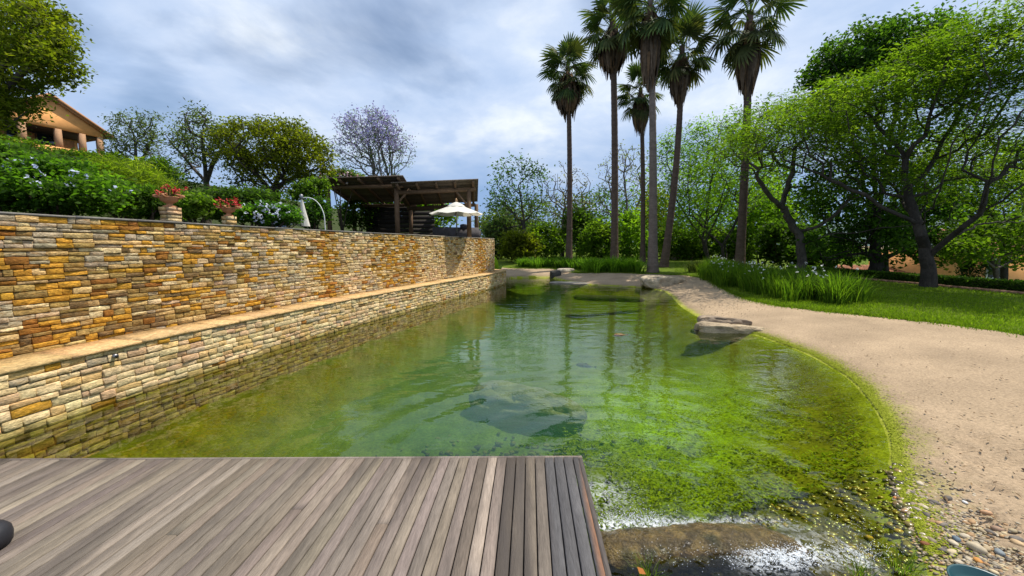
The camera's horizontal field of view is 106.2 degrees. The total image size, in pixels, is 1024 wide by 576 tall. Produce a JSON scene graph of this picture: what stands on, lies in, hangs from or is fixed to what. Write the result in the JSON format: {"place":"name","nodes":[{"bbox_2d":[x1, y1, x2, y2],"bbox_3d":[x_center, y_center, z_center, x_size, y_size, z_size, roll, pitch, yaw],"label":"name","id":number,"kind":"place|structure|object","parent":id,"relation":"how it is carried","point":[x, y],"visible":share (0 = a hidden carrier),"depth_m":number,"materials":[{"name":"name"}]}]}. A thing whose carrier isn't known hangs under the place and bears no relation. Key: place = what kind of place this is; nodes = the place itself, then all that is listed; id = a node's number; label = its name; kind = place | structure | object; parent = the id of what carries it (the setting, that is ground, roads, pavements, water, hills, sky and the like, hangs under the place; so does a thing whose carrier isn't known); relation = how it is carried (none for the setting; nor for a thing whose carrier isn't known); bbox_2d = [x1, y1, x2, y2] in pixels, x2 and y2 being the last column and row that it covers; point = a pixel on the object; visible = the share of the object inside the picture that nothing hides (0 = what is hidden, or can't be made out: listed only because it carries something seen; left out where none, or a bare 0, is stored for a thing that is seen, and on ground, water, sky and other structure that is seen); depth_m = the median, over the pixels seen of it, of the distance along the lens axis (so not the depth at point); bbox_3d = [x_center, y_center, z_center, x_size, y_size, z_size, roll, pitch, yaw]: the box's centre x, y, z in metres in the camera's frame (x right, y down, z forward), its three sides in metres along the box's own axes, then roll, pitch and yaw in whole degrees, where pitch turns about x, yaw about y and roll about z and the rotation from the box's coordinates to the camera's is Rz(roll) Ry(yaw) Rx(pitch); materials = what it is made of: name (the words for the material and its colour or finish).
{"place":"outdoors","nodes":[
{"label":"outdoors","id":0,"kind":"place"},
{"bbox_2d":[2,179,416,232],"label":"terrace","id":1,"kind":"structure","parent":0,"point":[336,226],"depth_m":26.55,"materials":[{"name":"green plant"}]},
{"bbox_2d":[0,134,58,152],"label":"broad shrub","id":2,"kind":"object","parent":1,"relation":"on","point":[29,142],"visible":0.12,"depth_m":17.38,"materials":[{"name":"green plant"}]},
{"bbox_2d":[0,135,63,211],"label":"plumbago bush","id":3,"kind":"object","parent":1,"relation":"on","point":[5,146],"visible":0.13,"depth_m":5.94,"materials":[{"name":"green plant"}]},
{"bbox_2d":[0,0,97,139],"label":"leafy tree","id":4,"kind":"object","parent":1,"relation":"on","point":[34,53],"visible":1,"depth_m":9.25,"materials":[{"name":"green plant"}]},
{"bbox_2d":[0,93,113,153],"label":"hillside house","id":5,"kind":"structure","parent":1,"relation":"on","point":[76,129],"depth_m":27.81,"materials":[{"name":"paint"}]},
{"bbox_2d":[35,145,105,162],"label":"broad shrub","id":6,"kind":"object","parent":1,"relation":"on","point":[62,151],"visible":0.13,"depth_m":18.08,"materials":[{"name":"green plant"}]},
{"bbox_2d":[0,147,146,216],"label":"plumbago bush","id":7,"kind":"object","parent":1,"relation":"on","point":[78,188],"visible":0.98,"depth_m":5.92,"materials":[{"name":"green plant"}]},
{"bbox_2d":[67,148,131,164],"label":"broad shrub","id":8,"kind":"object","parent":1,"relation":"on","point":[109,154],"visible":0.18,"depth_m":19.02,"materials":[{"name":"green plant"}]},
{"bbox_2d":[61,149,187,219],"bbox_3d":[-8.449,-2.108,8.445,2.236,1.665,2.554,0,6,0],"label":"feathery shrub","id":9,"kind":"object","parent":1,"relation":"on","point":[143,174],"visible":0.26,"depth_m":8.19,"materials":[{"name":"green plant"}]},
{"bbox_2d":[97,106,179,160],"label":"olive tree","id":10,"kind":"object","parent":1,"relation":"on","point":[136,144],"visible":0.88,"depth_m":20.08,"materials":[{"name":"green plant"}]},
{"bbox_2d":[112,177,183,220],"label":"feathery shrub","id":11,"kind":"object","parent":1,"relation":"on","point":[150,210],"visible":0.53,"depth_m":7.25,"materials":[{"name":"green plant"}]},
{"bbox_2d":[121,154,187,182],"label":"broad shrub","id":12,"kind":"object","parent":1,"relation":"on","point":[165,163],"visible":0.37,"depth_m":17.23,"materials":[{"name":"green plant"}]},
{"bbox_2d":[152,193,184,221],"bbox_3d":[-6.036,-1.381,6.790,0.340,0.568,0.341,3,7,25],"label":"urn planter","id":13,"kind":"object","parent":1,"relation":"on","point":[169,211],"visible":0.92,"depth_m":6.71,"materials":[{"name":"stone"}]},
{"bbox_2d":[153,171,217,217],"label":"broad shrub","id":14,"kind":"object","parent":1,"relation":"on","point":[190,184],"visible":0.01,"depth_m":13.00,"materials":[{"name":"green plant"}]},
{"bbox_2d":[143,97,244,223],"bbox_3d":[-11.016,-4.285,13.469,3.604,4.137,2.405,3,7,22],"label":"olive tree","id":15,"kind":"object","parent":1,"relation":"on","point":[196,152],"visible":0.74,"depth_m":13.02,"materials":[{"name":"green plant"}]},
{"bbox_2d":[165,189,226,222],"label":"broad shrub","id":16,"kind":"object","parent":1,"relation":"on","point":[193,206],"visible":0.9,"depth_m":7.72,"materials":[{"name":"green plant"}]},
{"bbox_2d":[216,205,240,224],"bbox_3d":[-5.731,-1.441,7.790,0.313,0.470,0.314,3,7,25],"label":"urn planter","id":17,"kind":"object","parent":1,"relation":"on","point":[228,218],"visible":0.91,"depth_m":7.71,"materials":[{"name":"stone"}]},
{"bbox_2d":[184,181,310,225],"bbox_3d":[-7.540,-2.216,10.808,3.558,1.516,2.043,0,6,0],"label":"broad shrub","id":18,"kind":"object","parent":1,"relation":"on","point":[247,195],"visible":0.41,"depth_m":10.32,"materials":[{"name":"green plant"}]},
{"bbox_2d":[232,199,304,227],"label":"plumbago bush","id":19,"kind":"object","parent":1,"relation":"on","point":[278,214],"visible":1,"depth_m":8.25,"materials":[{"name":"green plant"}]},
{"bbox_2d":[202,112,343,227],"bbox_3d":[-7.720,-3.654,12.543,4.521,3.941,3.210,0,6,0],"label":"round tree","id":20,"kind":"object","parent":1,"relation":"on","point":[284,152],"visible":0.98,"depth_m":11.95,"materials":[{"name":"green plant"}]},
{"bbox_2d":[282,176,338,226],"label":"broad shrub","id":21,"kind":"object","parent":1,"relation":"on","point":[315,186],"visible":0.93,"depth_m":11.51,"materials":[{"name":"green plant"}]},
{"bbox_2d":[300,194,335,229],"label":"plumbago bush","id":22,"kind":"object","parent":1,"relation":"on","point":[315,214],"visible":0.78,"depth_m":11.04,"materials":[{"name":"green plant"}]},
{"bbox_2d":[331,199,383,231],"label":"broad shrub","id":23,"kind":"object","parent":1,"relation":"on","point":[350,220],"visible":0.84,"depth_m":20.07,"materials":[{"name":"green plant"}]},
{"bbox_2d":[328,100,418,177],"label":"jacaranda tree","id":24,"kind":"object","parent":1,"relation":"on","point":[386,136],"visible":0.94,"depth_m":24.03,"materials":[{"name":"purple plant"}]},
{"bbox_2d":[319,175,478,236],"bbox_3d":[-5.042,-3.535,18.154,7.228,2.595,5.148,0,6,0],"label":"pergola","id":25,"kind":"object","parent":1,"relation":"on","point":[398,189],"visible":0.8,"depth_m":16.81,"materials":[{"name":"brown wood"}]},
{"bbox_2d":[314,167,365,230],"bbox_3d":[-7.470,-3.651,16.665,2.270,3.078,1.252,0,6,0],"label":"climbing plant","id":26,"kind":"object","parent":25,"relation":"on","point":[348,173],"visible":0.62,"depth_m":16.51,"materials":[{"name":"green plant"}]},
{"bbox_2d":[371,207,434,234],"bbox_3d":[-5.880,-3.468,20.195,3.743,1.532,0.030,1,6,8],"label":"timber screen","id":27,"kind":"object","parent":25,"relation":"attached to","point":[422,225],"visible":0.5,"depth_m":20.14,"materials":[{"name":"brown wood"}]},
{"bbox_2d":[418,203,462,226],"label":"broad shrub","id":28,"kind":"object","parent":1,"relation":"on","point":[438,220],"visible":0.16,"depth_m":21.93,"materials":[{"name":"green plant"}]},
{"bbox_2d":[429,198,482,237],"bbox_3d":[-2.276,-2.875,15.781,2.166,1.596,2.166,0,6,0],"label":"open parasol","id":29,"kind":"object","parent":1,"relation":"on","point":[456,208],"visible":0.95,"depth_m":15.61,"materials":[{"name":"fabric"}]},
{"bbox_2d":[432,227,480,237],"bbox_3d":[-2.760,-2.711,19.063,2.350,0.550,0.825,-2,6,-15],"label":"outdoor sofa","id":30,"kind":"object","parent":1,"relation":"on","point":[448,231],"visible":0.57,"depth_m":18.61,"materials":[{"name":"grey fabric"}]},
{"bbox_2d":[88,276,935,575],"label":"pond bed","id":31,"kind":"object","parent":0,"point":[404,392],"visible":0.56,"depth_m":6.32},
{"bbox_2d":[0,269,505,458],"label":"ledge wall","id":32,"kind":"structure","parent":31,"relation":"on","point":[85,400],"depth_m":5.62,"materials":[{"name":"stone"}]},
{"bbox_2d":[0,456,611,575],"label":"deck","id":33,"kind":"structure","parent":31,"relation":"on","point":[392,516],"depth_m":2.29,"materials":[{"name":"wood"}]},
{"bbox_2d":[0,519,13,548],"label":"deck light","id":34,"kind":"object","parent":33,"relation":"on","point":[6,532],"visible":1,"depth_m":2.06,"materials":[{"name":"metal"}]},
{"bbox_2d":[281,429,670,501],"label":"pond stones","id":35,"kind":"object","parent":31,"relation":"on","point":[529,453],"visible":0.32,"depth_m":5.24,"materials":[{"name":"stone"}]},
{"bbox_2d":[469,380,586,433],"bbox_3d":[0.226,1.934,6.335,2.036,0.699,0.884,3,7,22],"label":"sunken boulder","id":36,"kind":"object","parent":31,"relation":"on","point":[504,403],"visible":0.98,"depth_m":6.07,"materials":[{"name":"stone"}]},
{"bbox_2d":[591,521,820,575],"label":"weir stone","id":37,"kind":"object","parent":31,"relation":"on","point":[700,539],"visible":0.83,"depth_m":2.46,"materials":[{"name":"brown stone"}]},
{"bbox_2d":[751,546,863,567],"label":"stream water","id":38,"kind":"structure","parent":37,"relation":"on","point":[760,557],"depth_m":2.40,"materials":[{"name":"liquid"}]},
{"bbox_2d":[827,553,882,575],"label":"grass tuft","id":39,"kind":"object","parent":38,"relation":"in","point":[861,570],"visible":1,"depth_m":2.26,"materials":[{"name":"green plant"}]},
{"bbox_2d":[561,351,875,531],"bbox_3d":[2.879,1.797,5.615,4.789,0.874,4.397,0,6,0],"label":"water weed","id":40,"kind":"object","parent":31,"relation":"on","point":[732,493],"visible":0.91,"depth_m":4.12,"materials":[{"name":"green plant"}]},
{"bbox_2d":[639,463,914,575],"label":"stream cobbles","id":41,"kind":"object","parent":31,"relation":"on","point":[848,534],"visible":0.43,"depth_m":2.87,"materials":[{"name":"grey stone"}]},
{"bbox_2d":[834,452,1023,575],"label":"gravel","id":42,"kind":"structure","parent":31,"relation":"on","point":[993,558],"depth_m":2.56,"materials":[{"name":"grey gravel"}]},
{"bbox_2d":[3,0,1023,234],"label":"sky","id":43,"kind":"structure","parent":0,"point":[460,75],"materials":[{"name":"blue"}]},
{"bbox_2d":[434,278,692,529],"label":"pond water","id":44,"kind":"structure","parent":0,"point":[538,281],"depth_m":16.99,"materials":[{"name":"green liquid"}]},
{"bbox_2d":[573,295,644,301],"bbox_3d":[3.814,0.419,15.260,2.757,0.202,0.705,1,6,13],"label":"sunken boulder","id":45,"kind":"object","parent":44,"relation":"in","point":[616,298],"visible":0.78,"depth_m":14.98,"materials":[{"name":"stone"}]},
{"bbox_2d":[596,466,904,574],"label":"froth","id":46,"kind":"object","parent":44,"relation":"on","point":[767,556],"visible":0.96,"depth_m":2.42,"materials":[{"name":"liquid"}]},
{"bbox_2d":[752,330,982,557],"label":"algae specks","id":47,"kind":"object","parent":44,"relation":"on","point":[919,523],"visible":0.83,"depth_m":3.51,"materials":[{"name":"green plant"}]},
{"bbox_2d":[877,539,932,575],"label":"grass tuft","id":48,"kind":"object","parent":44,"relation":"on","point":[908,564],"visible":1,"depth_m":2.30,"materials":[{"name":"green plant"}]},
{"bbox_2d":[497,246,1023,336],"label":"lawn","id":49,"kind":"structure","parent":0,"point":[507,263],"depth_m":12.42,"materials":[{"name":"green plant"}]},
{"bbox_2d":[480,214,521,258],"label":"bush","id":50,"kind":"object","parent":49,"relation":"on","point":[496,226],"visible":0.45,"depth_m":33.11,"materials":[{"name":"green plant"}]},
{"bbox_2d":[471,195,545,244],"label":"distant tree","id":51,"kind":"object","parent":49,"relation":"on","point":[480,224],"visible":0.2,"depth_m":48.42,"materials":[{"name":"green plant"}]},
{"bbox_2d":[478,148,558,256],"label":"sparse tree","id":52,"kind":"object","parent":49,"relation":"on","point":[505,206],"visible":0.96,"depth_m":31.75,"materials":[{"name":"green plant"}]},
{"bbox_2d":[495,228,545,261],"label":"bush","id":53,"kind":"object","parent":49,"relation":"on","point":[516,244],"visible":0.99,"depth_m":29.17,"materials":[{"name":"green plant"}]},
{"bbox_2d":[514,256,558,267],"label":"agapanthus clump","id":54,"kind":"object","parent":49,"relation":"on","point":[537,262],"visible":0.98,"depth_m":26.47,"materials":[{"name":"green plant"}]},
{"bbox_2d":[526,218,573,258],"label":"bush","id":55,"kind":"object","parent":49,"relation":"on","point":[555,247],"visible":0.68,"depth_m":34.13,"materials":[{"name":"green plant"}]},
{"bbox_2d":[517,182,602,251],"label":"distant tree","id":56,"kind":"object","parent":49,"relation":"on","point":[555,215],"visible":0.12,"depth_m":50.85,"materials":[{"name":"green plant"}]},
{"bbox_2d":[537,31,596,259],"bbox_3d":[4.250,-10.778,30.375,4.902,17.396,4.823,0,6,0],"label":"fan palm","id":57,"kind":"object","parent":49,"relation":"on","point":[569,90],"visible":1,"depth_m":29.25,"materials":[{"name":"green plant"}]},
{"bbox_2d":[542,161,598,256],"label":"bare tree","id":58,"kind":"object","parent":49,"relation":"on","point":[564,203],"visible":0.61,"depth_m":36.30,"materials":[{"name":"green plant"}]},
{"bbox_2d":[551,256,596,268],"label":"agapanthus clump","id":59,"kind":"object","parent":49,"relation":"on","point":[573,263],"visible":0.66,"depth_m":25.66,"materials":[{"name":"green plant"}]},
{"bbox_2d":[556,199,603,257],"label":"bush","id":60,"kind":"object","parent":49,"relation":"on","point":[582,214],"visible":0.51,"depth_m":34.74,"materials":[{"name":"green plant"}]},
{"bbox_2d":[574,217,625,259],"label":"bush","id":61,"kind":"object","parent":49,"relation":"on","point":[597,234],"visible":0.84,"depth_m":31.36,"materials":[{"name":"green plant"}]},
{"bbox_2d":[578,0,644,257],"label":"fan palm","id":62,"kind":"object","parent":49,"relation":"on","point":[610,57],"visible":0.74,"depth_m":25.60,"materials":[{"name":"green plant"}]},
{"bbox_2d":[576,183,647,250],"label":"distant tree","id":63,"kind":"object","parent":49,"relation":"on","point":[607,201],"visible":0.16,"depth_m":51.78,"materials":[{"name":"green plant"}]},
{"bbox_2d":[578,254,648,272],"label":"agapanthus clump","id":64,"kind":"object","parent":49,"relation":"on","point":[608,264],"visible":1,"depth_m":22.60,"materials":[{"name":"green plant"}]},
{"bbox_2d":[592,139,663,232],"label":"bare tree","id":65,"kind":"object","parent":49,"relation":"on","point":[624,181],"visible":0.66,"depth_m":39.87,"materials":[{"name":"green plant"}]},
{"bbox_2d":[605,202,660,258],"bbox_3d":[10.508,-4.986,33.822,5.253,5.148,4.318,0,6,0],"label":"bush","id":66,"kind":"object","parent":49,"relation":"on","point":[628,222],"visible":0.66,"depth_m":33.20,"materials":[{"name":"green plant"}]},
{"bbox_2d":[617,60,664,261],"bbox_3d":[9.437,-9.428,29.363,3.870,14.947,3.893,0,6,0],"label":"fan palm","id":67,"kind":"object","parent":49,"relation":"on","point":[638,113],"visible":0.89,"depth_m":28.97,"materials":[{"name":"green plant"}]},
{"bbox_2d":[608,0,694,272],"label":"fan palm","id":68,"kind":"object","parent":49,"relation":"on","point":[652,34],"visible":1,"depth_m":20.79,"materials":[{"name":"green plant"}]},
{"bbox_2d":[631,178,675,256],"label":"tree","id":69,"kind":"object","parent":49,"relation":"on","point":[647,215],"visible":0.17,"depth_m":36.96,"materials":[{"name":"green plant"}]},
{"bbox_2d":[625,144,736,227],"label":"distant tree","id":70,"kind":"object","parent":49,"relation":"on","point":[639,193],"visible":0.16,"depth_m":48.63,"materials":[{"name":"green plant"}]},
{"bbox_2d":[657,216,714,259],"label":"bush","id":71,"kind":"object","parent":49,"relation":"on","point":[682,247],"visible":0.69,"depth_m":31.91,"materials":[{"name":"green plant"}]},
{"bbox_2d":[656,0,719,266],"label":"fan palm","id":72,"kind":"object","parent":49,"relation":"on","point":[679,75],"visible":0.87,"depth_m":23.57,"materials":[{"name":"green plant"}]},
{"bbox_2d":[686,215,727,259],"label":"bush","id":73,"kind":"object","parent":49,"relation":"on","point":[701,256],"visible":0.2,"depth_m":33.33,"materials":[{"name":"green plant"}]},
{"bbox_2d":[645,106,769,261],"bbox_3d":[14.932,-7.633,29.521,9.936,11.465,6.105,0,6,0],"label":"feathery tree","id":74,"kind":"object","parent":49,"relation":"on","point":[694,153],"visible":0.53,"depth_m":29.04,"materials":[{"name":"green plant"}]},
{"bbox_2d":[698,258,746,281],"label":"iris clump","id":75,"kind":"object","parent":49,"relation":"on","point":[711,271],"visible":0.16,"depth_m":17.81,"materials":[{"name":"green plant"}]},
{"bbox_2d":[662,144,785,261],"bbox_3d":[14.561,-5.520,26.637,8.464,8.022,4.880,0,6,0],"label":"feathery tree","id":76,"kind":"object","parent":49,"relation":"on","point":[728,186],"visible":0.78,"depth_m":26.32,"materials":[{"name":"green plant"}]},
{"bbox_2d":[707,225,761,264],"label":"bush","id":77,"kind":"object","parent":49,"relation":"on","point":[730,245],"visible":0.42,"depth_m":31.32,"materials":[{"name":"green plant"}]},
{"bbox_2d":[712,260,773,286],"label":"iris clump","id":78,"kind":"object","parent":49,"relation":"on","point":[727,277],"visible":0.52,"depth_m":15.59,"materials":[{"name":"green plant"}]},
{"bbox_2d":[696,137,796,229],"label":"distant tree","id":79,"kind":"object","parent":49,"relation":"on","point":[712,209],"visible":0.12,"depth_m":44.13,"materials":[{"name":"green plant"}]},
{"bbox_2d":[705,0,806,265],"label":"fan palm","id":80,"kind":"object","parent":49,"relation":"on","point":[745,55],"visible":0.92,"depth_m":21.81,"materials":[{"name":"green plant"}]},
{"bbox_2d":[733,262,794,291],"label":"iris clump","id":81,"kind":"object","parent":49,"relation":"on","point":[741,282],"visible":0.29,"depth_m":14.17,"materials":[{"name":"green plant"}]},
{"bbox_2d":[726,174,802,264],"bbox_3d":[19.881,-5.077,30.711,5.221,7.758,4.716,3,7,29],"label":"bush","id":82,"kind":"object","parent":49,"relation":"on","point":[755,216],"visible":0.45,"depth_m":30.05,"materials":[{"name":"green plant"}]},
{"bbox_2d":[740,262,809,297],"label":"iris clump","id":83,"kind":"object","parent":49,"relation":"on","point":[759,282],"visible":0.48,"depth_m":12.97,"materials":[{"name":"green plant"}]},
{"bbox_2d":[748,215,823,267],"bbox_3d":[19.231,-3.077,26.893,4.740,4.206,4.325,2,7,20],"label":"bush","id":84,"kind":"object","parent":49,"relation":"on","point":[771,248],"visible":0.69,"depth_m":26.63,"materials":[{"name":"green plant"}]},
{"bbox_2d":[748,158,850,259],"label":"distant tree","id":85,"kind":"object","parent":49,"relation":"on","point":[800,212],"visible":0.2,"depth_m":40.84,"materials":[{"name":"green plant"}]},
{"bbox_2d":[762,262,837,301],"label":"iris clump","id":86,"kind":"object","parent":49,"relation":"on","point":[796,289],"visible":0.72,"depth_m":11.46,"materials":[{"name":"green plant"}]},
{"bbox_2d":[692,69,920,272],"bbox_3d":[13.710,-5.152,18.571,10.152,9.361,6.517,0,6,0],"label":"acacia tree","id":87,"kind":"object","parent":49,"relation":"on","point":[797,232],"visible":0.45,"depth_m":18.12,"materials":[{"name":"green plant"}]},
{"bbox_2d":[779,234,866,268],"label":"bush","id":88,"kind":"object","parent":49,"relation":"on","point":[831,263],"visible":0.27,"depth_m":24.55,"materials":[{"name":"green plant"}]},
{"bbox_2d":[788,262,889,304],"bbox_3d":[9.636,-0.232,11.595,2.361,1.066,3.844,2,6,14],"label":"iris clump","id":89,"kind":"object","parent":49,"relation":"on","point":[839,288],"visible":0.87,"depth_m":10.57,"materials":[{"name":"green plant"}]},
{"bbox_2d":[705,0,1023,287],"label":"acacia tree","id":90,"kind":"object","parent":49,"relation":"on","point":[978,61],"visible":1,"depth_m":13.18,"materials":[{"name":"green plant"}]},
{"bbox_2d":[787,0,1006,271],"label":"broadleaf tree","id":91,"kind":"object","parent":49,"relation":"on","point":[837,60],"visible":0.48,"depth_m":17.85,"materials":[{"name":"green plant"}]},
{"bbox_2d":[787,264,1023,291],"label":"clipped hedge","id":92,"kind":"object","parent":49,"relation":"on","point":[995,283],"visible":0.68,"depth_m":13.98,"materials":[{"name":"green plant"}]},
{"bbox_2d":[848,196,982,272],"bbox_3d":[19.866,-2.407,19.502,5.008,4.757,4.031,0,6,0],"label":"broadleaf tree","id":93,"kind":"object","parent":49,"relation":"on","point":[915,257],"visible":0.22,"depth_m":19.19,"materials":[{"name":"green plant"}]},
{"bbox_2d":[843,276,1023,294],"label":"brick edging","id":94,"kind":"object","parent":49,"relation":"on","point":[970,288],"visible":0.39,"depth_m":13.16,"materials":[{"name":"brick"}]},
{"bbox_2d":[882,229,1023,279],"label":"house","id":95,"kind":"structure","parent":49,"relation":"on","point":[1013,275],"depth_m":25.48,"materials":[{"name":"paint"}]},
{"bbox_2d":[920,124,1023,279],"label":"broadleaf tree","id":96,"kind":"object","parent":49,"relation":"on","point":[1004,272],"visible":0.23,"depth_m":20.00,"materials":[{"name":"green plant"}]},
{"bbox_2d":[955,253,996,277],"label":"bush","id":97,"kind":"object","parent":49,"relation":"on","point":[969,271],"visible":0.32,"depth_m":20.79,"materials":[{"name":"green plant"}]},
{"bbox_2d":[931,203,1023,278],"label":"broadleaf tree","id":98,"kind":"object","parent":49,"relation":"on","point":[972,241],"visible":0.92,"depth_m":16.80,"materials":[{"name":"green plant"}]},
{"bbox_2d":[501,246,1023,575],"bbox_3d":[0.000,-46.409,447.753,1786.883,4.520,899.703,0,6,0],"label":"sand bank","id":99,"kind":"structure","parent":0,"point":[880,341],"depth_m":5.16,"materials":[{"name":"beige sand"}]},
{"bbox_2d":[0,212,494,358],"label":"retaining wall","id":100,"kind":"structure","parent":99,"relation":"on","point":[65,280],"depth_m":6.02,"materials":[{"name":"stone"}]},
{"bbox_2d":[640,275,685,288],"bbox_3d":[7.195,-0.291,18.239,2.325,0.620,1.090,-2,7,-20],"label":"boulder","id":101,"kind":"object","parent":99,"relation":"on","point":[652,281],"visible":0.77,"depth_m":17.71,"materials":[{"name":"grey stone"}]},
{"bbox_2d":[697,315,751,325],"bbox_3d":[5.089,0.815,9.213,1.239,0.306,0.346,0,6,0],"label":"long rock","id":102,"kind":"object","parent":99,"relation":"on","point":[711,318],"visible":0.64,"depth_m":9.10,"materials":[{"name":"grey stone"}]},
{"bbox_2d":[694,321,766,341],"bbox_3d":[5.337,1.012,8.819,2.109,0.430,0.582,1,6,9],"label":"long rock","id":103,"kind":"object","parent":99,"relation":"on","point":[717,332],"visible":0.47,"depth_m":8.66,"materials":[{"name":"grey stone"}]},
{"bbox_2d":[946,564,997,575],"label":"plastic lid","id":104,"kind":"object","parent":99,"relation":"on","point":[959,570],"visible":1,"depth_m":2.21,"materials":[{"name":"blue plastic"}]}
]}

